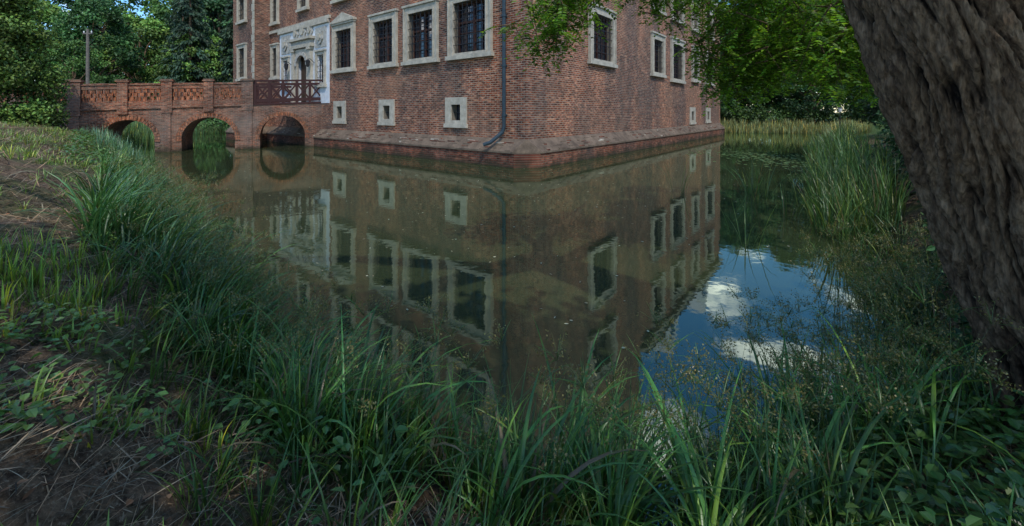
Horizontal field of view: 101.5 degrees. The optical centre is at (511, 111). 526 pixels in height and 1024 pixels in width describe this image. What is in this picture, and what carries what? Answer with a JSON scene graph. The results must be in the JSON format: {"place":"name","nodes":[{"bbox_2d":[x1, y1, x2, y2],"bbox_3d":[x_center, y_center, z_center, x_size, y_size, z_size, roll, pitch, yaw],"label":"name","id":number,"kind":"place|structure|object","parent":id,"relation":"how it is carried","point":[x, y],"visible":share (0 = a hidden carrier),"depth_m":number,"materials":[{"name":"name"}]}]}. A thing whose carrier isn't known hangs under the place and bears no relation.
{"place":"outdoors","nodes":[
{"label":"outdoors","id":0,"kind":"place"},
{"bbox_2d":[45,0,846,112],"label":"sky","id":1,"kind":"structure","parent":0,"point":[139,13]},
{"bbox_2d":[0,113,1023,525],"bbox_3d":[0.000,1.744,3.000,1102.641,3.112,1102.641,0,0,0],"label":"ground","id":2,"kind":"structure","parent":0,"point":[148,509],"depth_m":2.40,"materials":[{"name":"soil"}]},
{"bbox_2d":[0,0,72,128],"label":"yew tree","id":3,"kind":"object","parent":2,"relation":"on","point":[23,36],"visible":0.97,"depth_m":18.72,"materials":[{"name":"green plant"}]},
{"bbox_2d":[83,29,92,101],"bbox_3d":[-33.500,-2.780,33.000,0.700,7.500,0.240,0,0,0],"label":"utility pole","id":4,"kind":"object","parent":2,"relation":"on","point":[87,33],"visible":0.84,"depth_m":32.93,"materials":[{"name":"grey metal"}]},
{"bbox_2d":[0,119,289,525],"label":"grass","id":5,"kind":"structure","parent":2,"relation":"on","point":[12,271],"depth_m":2.93,"materials":[{"name":"green plant"}]},
{"bbox_2d":[0,78,321,151],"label":"brick bridge","id":6,"kind":"structure","parent":2,"relation":"on","point":[172,115],"depth_m":25.68,"materials":[{"name":"brown brick"}]},
{"bbox_2d":[148,0,202,82],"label":"spruce tree","id":7,"kind":"object","parent":2,"relation":"on","point":[172,22],"visible":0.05,"depth_m":53.18,"materials":[{"name":"green plant"}]},
{"bbox_2d":[155,0,217,121],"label":"spruce tree","id":8,"kind":"object","parent":2,"relation":"on","point":[188,22],"visible":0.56,"depth_m":49.33,"materials":[{"name":"green plant"}]},
{"bbox_2d":[208,0,232,128],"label":"spruce tree","id":9,"kind":"object","parent":2,"relation":"on","point":[227,35],"visible":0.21,"depth_m":51.06,"materials":[{"name":"green plant"}]},
{"bbox_2d":[0,0,870,122],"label":"distant trees","id":10,"kind":"object","parent":2,"relation":"on","point":[119,48],"visible":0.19,"depth_m":49.72,"materials":[{"name":"green plant"}]},
{"bbox_2d":[225,0,724,167],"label":"brick castle","id":11,"kind":"structure","parent":2,"relation":"on","point":[433,79],"depth_m":23.93,"materials":[{"name":"brick"}]},
{"bbox_2d":[235,0,721,127],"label":"window frames and portal","id":12,"kind":"structure","parent":11,"relation":"in","point":[301,47],"depth_m":25.26,"materials":[{"name":"stone"}]},
{"bbox_2d":[131,93,877,132],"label":"distant shrubs","id":13,"kind":"object","parent":2,"relation":"on","point":[780,114],"visible":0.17,"depth_m":50.10,"materials":[{"name":"green plant"}]},
{"bbox_2d":[0,128,1023,525],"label":"broadleaf weeds","id":14,"kind":"object","parent":2,"relation":"on","point":[1000,480],"visible":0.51,"depth_m":2.22,"materials":[{"name":"green plant"}]},
{"bbox_2d":[8,123,1023,525],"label":"sedge bank","id":15,"kind":"structure","parent":2,"relation":"on","point":[616,501],"depth_m":2.44,"materials":[{"name":"green plant"}]},
{"bbox_2d":[478,0,1023,433],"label":"locust tree","id":16,"kind":"object","parent":2,"relation":"on","point":[944,80],"visible":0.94,"depth_m":2.66,"materials":[{"name":"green plant"}]},
{"bbox_2d":[664,116,972,380],"bbox_3d":[11.588,1.411,16.021,6.197,2.519,30.606,0,0,43],"label":"reed bed","id":17,"kind":"object","parent":2,"relation":"on","point":[849,187],"visible":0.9,"depth_m":8.53,"materials":[{"name":"green plant"}]},
{"bbox_2d":[837,107,842,127],"bbox_3d":[31.000,1.554,39.500,0.509,4.200,0.509,0,0,0],"label":"street lamp","id":18,"kind":"object","parent":2,"relation":"on","point":[840,109],"visible":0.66,"depth_m":39.46,"materials":[{"name":"metal"}]},
{"bbox_2d":[825,32,886,129],"bbox_3d":[23.586,-3.263,25.529,6.653,10.302,6.772,0,0,-5],"label":"bank tree","id":19,"kind":"object","parent":2,"relation":"on","point":[854,110],"visible":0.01,"depth_m":26.59,"materials":[{"name":"green plant"}]},
{"bbox_2d":[844,64,883,123],"bbox_3d":[17.596,-2.293,17.398,5.657,8.094,5.014,0,0,16],"label":"bank tree","id":20,"kind":"object","parent":2,"relation":"on","point":[874,112],"visible":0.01,"depth_m":18.96,"materials":[{"name":"green plant"}]},
{"bbox_2d":[869,97,981,358],"bbox_3d":[10.292,0.081,9.808,3.008,4.967,19.500,0,0,42],"label":"bramble thicket","id":21,"kind":"object","parent":2,"relation":"on","point":[930,248],"visible":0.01,"depth_m":9.33,"materials":[{"name":"green plant"}]},
{"bbox_2d":[132,132,919,525],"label":"water","id":22,"kind":"structure","parent":0,"point":[638,234],"depth_m":7.03,"materials":[{"name":"liquid"}]},
{"bbox_2d":[122,117,872,146],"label":"reeds","id":23,"kind":"object","parent":22,"relation":"in","point":[132,130],"visible":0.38,"depth_m":46.19,"materials":[{"name":"green plant"}]},
{"bbox_2d":[217,146,855,350],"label":"floating leaves","id":24,"kind":"object","parent":22,"relation":"on","point":[667,186],"visible":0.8,"depth_m":19.73,"materials":[{"name":"green plant"}]},
{"bbox_2d":[98,143,1023,524],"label":"club rush","id":25,"kind":"object","parent":22,"relation":"in","point":[872,357],"visible":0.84,"depth_m":2.84,"materials":[{"name":"green plant"}]}
]}

